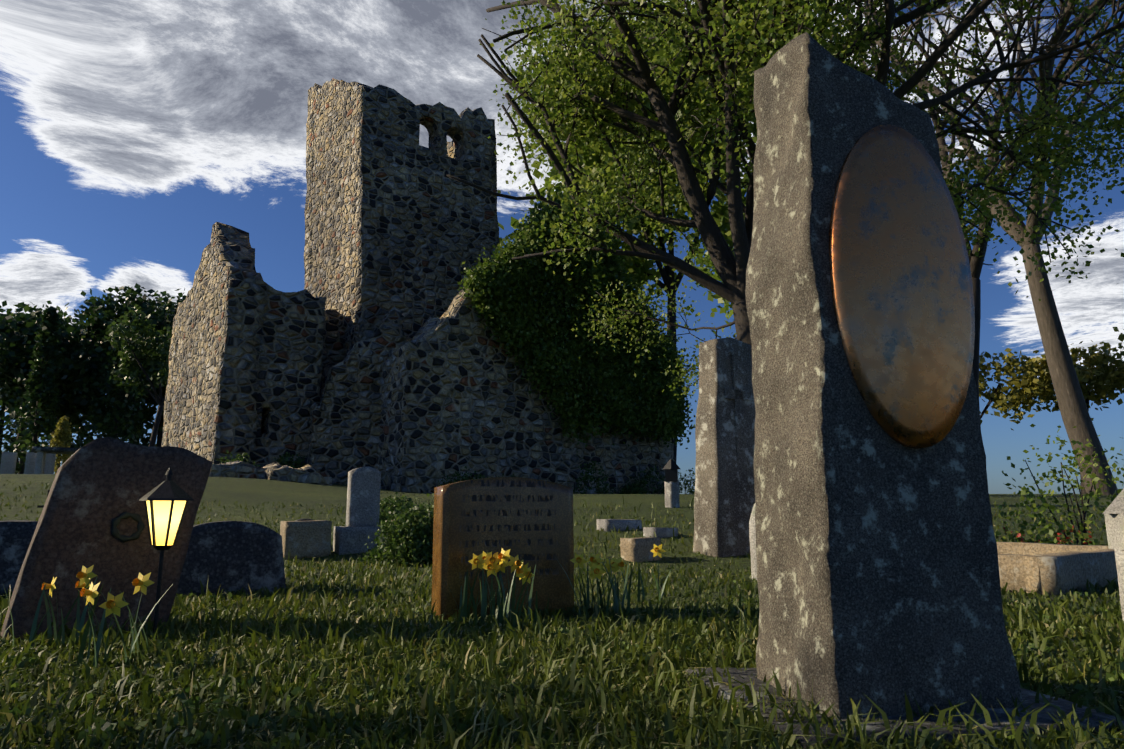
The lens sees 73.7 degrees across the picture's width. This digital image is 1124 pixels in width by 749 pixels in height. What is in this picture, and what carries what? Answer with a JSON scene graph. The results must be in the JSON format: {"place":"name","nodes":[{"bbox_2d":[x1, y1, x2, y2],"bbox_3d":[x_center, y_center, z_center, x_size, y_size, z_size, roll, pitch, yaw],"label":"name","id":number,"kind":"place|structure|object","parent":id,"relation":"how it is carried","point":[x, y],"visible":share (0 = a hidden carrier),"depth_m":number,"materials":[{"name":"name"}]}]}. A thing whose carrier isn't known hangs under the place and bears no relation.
{"place":"outdoors","nodes":[
{"label":"outdoors","id":0,"kind":"place"},
{"bbox_2d":[351,84,499,345],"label":"tower wall","id":1,"kind":"structure","parent":0,"point":[432,238],"depth_m":33.93,"materials":[{"name":"grey stone"}]},
{"bbox_2d":[0,474,1123,748],"bbox_3d":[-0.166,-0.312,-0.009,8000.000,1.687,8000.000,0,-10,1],"label":"ground","id":2,"kind":"structure","parent":0,"point":[250,492],"depth_m":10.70,"materials":[{"name":"green plant"}]},
{"bbox_2d":[0,452,16,473],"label":"headstone","id":3,"kind":"object","parent":2,"relation":"on","point":[8,463],"visible":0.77,"depth_m":24.19,"materials":[{"name":"white stone"}]},
{"bbox_2d":[0,397,30,473],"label":"tree","id":4,"kind":"object","parent":2,"relation":"on","point":[8,439],"visible":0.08,"depth_m":73.92,"materials":[{"name":"green plant"}]},
{"bbox_2d":[0,520,37,595],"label":"gravestone","id":5,"kind":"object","parent":2,"relation":"on","point":[16,536],"depth_m":4.41,"materials":[{"name":"stone"}]},
{"bbox_2d":[24,452,36,473],"bbox_3d":[-17.105,2.967,24.208,0.406,0.902,0.144,7,-12,-33],"label":"headstone","id":6,"kind":"object","parent":2,"relation":"on","point":[30,461],"visible":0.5,"depth_m":24.13,"materials":[{"name":"white stone"}]},
{"bbox_2d":[0,313,65,473],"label":"tree","id":7,"kind":"object","parent":2,"relation":"on","point":[22,467],"depth_m":70.33,"materials":[{"name":"green plant"}]},
{"bbox_2d":[5,305,64,473],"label":"thin tree","id":8,"kind":"object","parent":2,"relation":"on","point":[39,380],"visible":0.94,"depth_m":53.21,"materials":[{"name":"green plant"}]},
{"bbox_2d":[37,490,49,507],"bbox_3d":[-6.038,1.658,8.774,0.200,0.600,0.020,3,-11,-18],"label":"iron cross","id":9,"kind":"object","parent":2,"relation":"on","point":[40,506],"visible":0.29,"depth_m":8.77,"materials":[{"name":"black metal"}]},
{"bbox_2d":[3,565,96,647],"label":"daffodils","id":10,"kind":"object","parent":2,"relation":"on","point":[84,576],"visible":0.77,"depth_m":2.80,"materials":[{"name":"green plant"}]},
{"bbox_2d":[44,453,55,473],"bbox_3d":[-16.628,2.891,24.209,0.406,1.051,0.144,7,-12,-33],"label":"headstone","id":11,"kind":"object","parent":2,"relation":"on","point":[49,463],"visible":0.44,"depth_m":24.19,"materials":[{"name":"white stone"}]},
{"bbox_2d":[0,302,101,472],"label":"tall tree","id":12,"kind":"object","parent":2,"relation":"on","point":[18,340],"visible":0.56,"depth_m":57.04,"materials":[{"name":"green plant"}]},
{"bbox_2d":[0,300,106,446],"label":"tree","id":13,"kind":"object","parent":2,"relation":"on","point":[65,320],"visible":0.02,"depth_m":65.54,"materials":[{"name":"green plant"}]},
{"bbox_2d":[32,446,79,473],"bbox_3d":[-15.172,2.756,23.181,2.010,0.929,0.911,5,-11,-28],"label":"tomb table","id":14,"kind":"object","parent":2,"relation":"on","point":[41,452],"visible":0.56,"depth_m":22.59,"materials":[{"name":"stone"}]},
{"bbox_2d":[21,322,91,462],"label":"tree","id":15,"kind":"object","parent":2,"relation":"on","point":[78,440],"visible":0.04,"depth_m":71.52,"materials":[{"name":"green plant"}]},
{"bbox_2d":[50,416,72,473],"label":"conifer tree","id":16,"kind":"object","parent":2,"relation":"on","point":[62,435],"visible":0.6,"depth_m":45.53,"materials":[{"name":"green plant"}]},
{"bbox_2d":[72,323,138,357],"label":"tree","id":17,"kind":"object","parent":2,"relation":"on","point":[101,336],"depth_m":65.38,"materials":[{"name":"green plant"}]},
{"bbox_2d":[0,437,212,639],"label":"gravestone","id":18,"kind":"object","parent":2,"relation":"on","point":[93,512],"visible":0.73,"depth_m":3.15,"materials":[{"name":"stone"}]},
{"bbox_2d":[72,327,148,454],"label":"cone tree","id":19,"kind":"object","parent":2,"relation":"on","point":[123,427],"visible":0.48,"depth_m":55.43,"materials":[{"name":"green plant"}]},
{"bbox_2d":[54,283,175,443],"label":"tall tree","id":20,"kind":"object","parent":2,"relation":"on","point":[99,314],"visible":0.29,"depth_m":58.42,"materials":[{"name":"green plant"}]},
{"bbox_2d":[77,572,171,667],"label":"daffodils","id":21,"kind":"object","parent":2,"relation":"on","point":[117,602],"visible":0.85,"depth_m":2.40,"materials":[{"name":"green plant"}]},
{"bbox_2d":[102,303,171,446],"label":"birch tree","id":22,"kind":"object","parent":2,"relation":"on","point":[153,366],"visible":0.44,"depth_m":51.41,"materials":[{"name":"green plant"}]},
{"bbox_2d":[120,296,180,446],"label":"tree","id":23,"kind":"object","parent":2,"relation":"on","point":[150,417],"visible":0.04,"depth_m":62.86,"materials":[{"name":"green plant"}]},
{"bbox_2d":[139,467,193,634],"bbox_3d":[-1.615,0.785,3.013,0.205,0.824,0.177,2,-10,-13],"label":"lantern","id":24,"kind":"object","parent":2,"relation":"on","point":[167,501],"visible":0.9,"depth_m":3.00,"materials":[{"name":"metal"}]},
{"bbox_2d":[162,334,177,445],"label":"ruined wall","id":25,"kind":"structure","parent":2,"relation":"on","point":[174,344],"depth_m":34.63,"materials":[{"name":"grey stone"}]},
{"bbox_2d":[152,288,189,343],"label":"tree","id":26,"kind":"object","parent":2,"relation":"on","point":[165,298],"visible":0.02,"depth_m":64.47,"materials":[{"name":"green plant"}]},
{"bbox_2d":[161,222,266,463],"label":"ruined wall","id":27,"kind":"structure","parent":2,"relation":"on","point":[200,308],"depth_m":28.95,"materials":[{"name":"stone"}]},
{"bbox_2d":[176,521,285,596],"bbox_3d":[-2.040,1.161,4.541,0.679,0.541,0.325,5,-11,-28],"label":"gravestone","id":28,"kind":"object","parent":2,"relation":"on","point":[235,555],"visible":0.5,"depth_m":4.44,"materials":[{"name":"stone"}]},
{"bbox_2d":[217,450,260,466],"bbox_3d":[-11.394,3.280,26.296,1.845,1.275,1.324,0,-10,1],"label":"bush","id":29,"kind":"object","parent":2,"relation":"on","point":[239,457],"visible":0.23,"depth_m":26.31,"materials":[{"name":"green plant"}]},
{"bbox_2d":[209,461,280,478],"bbox_3d":[-10.328,3.285,24.997,2.842,0.891,0.894,8,-12,-37],"label":"ruin rubble","id":30,"kind":"object","parent":2,"relation":"on","point":[238,469],"visible":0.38,"depth_m":24.44,"materials":[{"name":"grey stone"}]},
{"bbox_2d":[206,266,326,467],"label":"ruined wall","id":31,"kind":"structure","parent":2,"relation":"on","point":[290,362],"depth_m":28.80,"materials":[{"name":"stone"}]},
{"bbox_2d":[273,452,304,467],"bbox_3d":[-10.070,3.465,27.704,1.478,1.220,1.352,0,-10,1],"label":"bush","id":32,"kind":"object","parent":2,"relation":"on","point":[284,460],"visible":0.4,"depth_m":27.67,"materials":[{"name":"green plant"}]},
{"bbox_2d":[264,464,331,484],"bbox_3d":[-8.796,3.414,24.933,2.064,0.935,0.836,8,-13,-39],"label":"ruin rubble","id":33,"kind":"object","parent":2,"relation":"on","point":[307,473],"visible":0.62,"depth_m":24.58,"materials":[{"name":"stone"}]},
{"bbox_2d":[295,518,312,520],"bbox_3d":[-2.656,1.679,7.726,0.451,0.382,0.127,6,-12,-30],"label":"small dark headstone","id":34,"kind":"object","parent":2,"relation":"on","point":[302,519],"visible":0.04,"depth_m":7.71,"materials":[{"name":"stone"}]},
{"bbox_2d":[304,100,314,293],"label":"tower wall","id":35,"kind":"structure","parent":2,"relation":"on","point":[309,209],"depth_m":37.65,"materials":[{"name":"grey stone"}]},
{"bbox_2d":[320,309,344,384],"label":"ruined wall","id":36,"kind":"structure","parent":2,"relation":"on","point":[333,334],"depth_m":32.27,"materials":[{"name":"stone"}]},
{"bbox_2d":[280,467,391,559],"bbox_3d":[-2.023,1.392,7.606,1.529,0.903,0.310,6,-12,-30],"label":"family grave","id":37,"kind":"object","parent":2,"relation":"on","point":[302,539],"visible":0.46,"depth_m":7.41,"materials":[{"name":"grey stone"}]},
{"bbox_2d":[304,78,384,356],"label":"tower wall","id":38,"kind":"structure","parent":2,"relation":"on","point":[333,185],"depth_m":34.26,"materials":[{"name":"grey stone"}]},
{"bbox_2d":[306,309,405,484],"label":"ruined wall","id":39,"kind":"structure","parent":2,"relation":"on","point":[344,432],"depth_m":28.88,"materials":[{"name":"stone"}]},
{"bbox_2d":[358,493,433,566],"bbox_3d":[-1.351,1.499,6.962,1.061,0.777,1.015,0,-10,1],"label":"bush","id":40,"kind":"object","parent":2,"relation":"on","point":[411,538],"visible":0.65,"depth_m":6.74,"materials":[{"name":"green plant"}]},
{"bbox_2d":[379,491,418,524],"bbox_3d":[-2.260,1.838,10.053,0.794,0.542,0.874,0,-10,1],"label":"bush","id":41,"kind":"object","parent":2,"relation":"on","point":[392,502],"visible":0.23,"depth_m":9.88,"materials":[{"name":"green plant"}]},
{"bbox_2d":[377,347,440,492],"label":"ruined wall","id":42,"kind":"structure","parent":2,"relation":"on","point":[411,419],"depth_m":28.04,"materials":[{"name":"grey stone"}]},
{"bbox_2d":[435,466,487,485],"bbox_3d":[-3.677,4.032,27.794,2.298,1.274,1.680,0,-10,1],"label":"bush","id":43,"kind":"object","parent":2,"relation":"on","point":[465,477],"visible":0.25,"depth_m":27.69,"materials":[{"name":"green plant"}]},
{"bbox_2d":[447,120,499,262],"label":"tower wall","id":44,"kind":"structure","parent":2,"relation":"on","point":[484,157],"depth_m":36.60,"materials":[{"name":"stone"}]},
{"bbox_2d":[445,549,524,621],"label":"daffodils","id":45,"kind":"object","parent":2,"relation":"on","point":[489,562],"visible":0.73,"depth_m":3.35,"materials":[{"name":"green plant"}]},
{"bbox_2d":[431,477,573,619],"bbox_3d":[-0.279,0.900,3.686,0.702,0.780,0.132,5,-12,-28],"label":"gravestone","id":46,"kind":"object","parent":2,"relation":"on","point":[529,521],"visible":0.75,"depth_m":3.64,"materials":[{"name":"stone"}]},
{"bbox_2d":[496,562,537,628],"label":"daffodils","id":47,"kind":"object","parent":2,"relation":"on","point":[522,571],"visible":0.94,"depth_m":3.20,"materials":[{"name":"green plant"}]},
{"bbox_2d":[387,185,696,493],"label":"wall","id":48,"kind":"structure","parent":2,"relation":"on","point":[525,391],"depth_m":31.00,"materials":[{"name":"grey stone"}]},
{"bbox_2d":[555,553,631,615],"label":"daffodils","id":49,"kind":"object","parent":2,"relation":"on","point":[596,564],"visible":0.9,"depth_m":3.62,"materials":[{"name":"green plant"}]},
{"bbox_2d":[572,461,618,493],"bbox_3d":[1.162,4.367,30.931,2.369,1.759,1.307,0,-10,1],"label":"bush","id":50,"kind":"object","parent":2,"relation":"on","point":[591,468],"visible":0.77,"depth_m":30.80,"materials":[{"name":"green plant"}]},
{"bbox_2d":[596,519,641,531],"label":"stone block","id":51,"kind":"structure","parent":2,"relation":"on","point":[608,524],"depth_m":9.08,"materials":[{"name":"grey stone"}]},
{"bbox_2d":[498,0,778,462],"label":"tree","id":52,"kind":"object","parent":2,"relation":"on","point":[640,267],"visible":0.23,"depth_m":39.72,"materials":[{"name":"green plant"}]},
{"bbox_2d":[620,537,660,562],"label":"stone block","id":53,"kind":"structure","parent":2,"relation":"on","point":[637,549],"depth_m":6.90,"materials":[{"name":"beige stone"}]},
{"bbox_2d":[621,544,670,603],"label":"daffodils","id":54,"kind":"object","parent":2,"relation":"on","point":[659,549],"visible":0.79,"depth_m":4.09,"materials":[{"name":"green plant"}]},
{"bbox_2d":[628,465,664,493],"bbox_3d":[4.015,4.869,33.556,2.430,1.648,1.618,-5,-11,27],"label":"bush","id":55,"kind":"object","parent":2,"relation":"on","point":[643,482],"visible":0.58,"depth_m":33.53,"materials":[{"name":"green plant"}]},
{"bbox_2d":[643,527,677,537],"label":"stone block","id":56,"kind":"structure","parent":2,"relation":"on","point":[658,531],"depth_m":8.43,"materials":[{"name":"grey stone"}]},
{"bbox_2d":[655,432,674,492],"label":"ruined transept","id":57,"kind":"structure","parent":2,"relation":"on","point":[659,461],"depth_m":35.30,"materials":[{"name":"stone"}]},
{"bbox_2d":[663,459,679,507],"bbox_3d":[1.870,1.878,12.759,0.282,0.874,0.282,3,-10,-17],"label":"stone lantern","id":58,"kind":"object","parent":2,"relation":"on","point":[671,482],"visible":0.88,"depth_m":12.68,"materials":[{"name":"grey stone"}]},
{"bbox_2d":[661,468,694,493],"bbox_3d":[5.591,4.999,34.164,2.139,1.472,1.850,0,-10,1],"label":"bush","id":59,"kind":"object","parent":2,"relation":"on","point":[688,486],"visible":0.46,"depth_m":33.81,"materials":[{"name":"green plant"}]},
{"bbox_2d":[683,201,744,329],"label":"tree","id":60,"kind":"object","parent":2,"relation":"on","point":[724,309],"depth_m":52.22,"materials":[{"name":"green plant"}]},
{"bbox_2d":[693,337,755,557],"bbox_3d":[1.692,0.773,7.576,0.719,2.315,0.422,5,-11,-26],"label":"stele","id":61,"kind":"object","parent":2,"relation":"on","point":[724,500],"visible":0.81,"depth_m":7.42,"materials":[{"name":"stone"}]},
{"bbox_2d":[749,503,756,579],"bbox_3d":[1.539,1.191,5.270,0.150,0.724,0.428,8,-13,-38],"label":"gravestone","id":62,"kind":"object","parent":2,"relation":"on","point":[752,532],"visible":0.04,"depth_m":5.37,"materials":[{"name":"white stone"}]},
{"bbox_2d":[447,0,1123,425],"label":"tree","id":63,"kind":"object","parent":2,"relation":"on","point":[577,82],"visible":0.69,"depth_m":14.57,"materials":[{"name":"green plant"}]},
{"bbox_2d":[615,0,1123,412],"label":"tree","id":64,"kind":"object","parent":2,"relation":"on","point":[976,263],"visible":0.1,"depth_m":26.10,"materials":[{"name":"green plant"}]},
{"bbox_2d":[745,32,1021,719],"bbox_3d":[0.824,-0.029,2.107,0.535,1.961,0.459,2,-10,-10],"label":"stele","id":65,"kind":"object","parent":2,"relation":"on","point":[878,576],"visible":1,"depth_m":1.91,"materials":[{"name":"stone"}]},
{"bbox_2d":[660,0,1123,494],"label":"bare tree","id":66,"kind":"object","parent":2,"relation":"on","point":[1070,398],"visible":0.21,"depth_m":20.83,"materials":[{"name":"plant"}]},
{"bbox_2d":[686,667,1123,748],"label":"stone base slab","id":67,"kind":"structure","parent":2,"relation":"on","point":[1044,719],"depth_m":1.72,"materials":[{"name":"grey stone"}]},
{"bbox_2d":[979,348,1050,430],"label":"tree","id":68,"kind":"object","parent":2,"relation":"on","point":[1002,401],"visible":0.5,"depth_m":44.26,"materials":[{"name":"green plant"}]},
{"bbox_2d":[1003,526,1099,544],"bbox_3d":[4.449,1.594,6.909,0.780,0.425,0.784,0,-10,1],"label":"red flower bed","id":69,"kind":"object","parent":2,"relation":"on","point":[1065,541],"visible":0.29,"depth_m":6.75,"materials":[{"name":"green plant"}]},
{"bbox_2d":[997,542,1117,595],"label":"stone block","id":70,"kind":"structure","parent":2,"relation":"on","point":[1027,567],"depth_m":4.62,"materials":[{"name":"beige stone"}]},
{"bbox_2d":[994,424,1123,544],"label":"shrub","id":71,"kind":"object","parent":2,"relation":"on","point":[1082,527],"visible":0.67,"depth_m":7.02,"materials":[{"name":"green plant"}]},
{"bbox_2d":[1009,340,1123,493],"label":"tree","id":72,"kind":"object","parent":2,"relation":"on","point":[1090,376],"visible":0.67,"depth_m":43.03,"materials":[{"name":"green plant"}]},
{"bbox_2d":[1102,489,1123,620],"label":"headstone","id":73,"kind":"object","parent":2,"relation":"on","point":[1113,512],"visible":0.97,"depth_m":3.30,"materials":[{"name":"white stone"}]},
{"bbox_2d":[1106,327,1123,392],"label":"tree","id":74,"kind":"object","parent":2,"relation":"on","point":[1121,337],"visible":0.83,"depth_m":41.84,"materials":[{"name":"green plant"}]},
{"bbox_2d":[0,0,1123,493],"label":"sky","id":75,"kind":"structure","parent":0,"point":[130,129],"materials":[{"name":"blue"}]}
]}

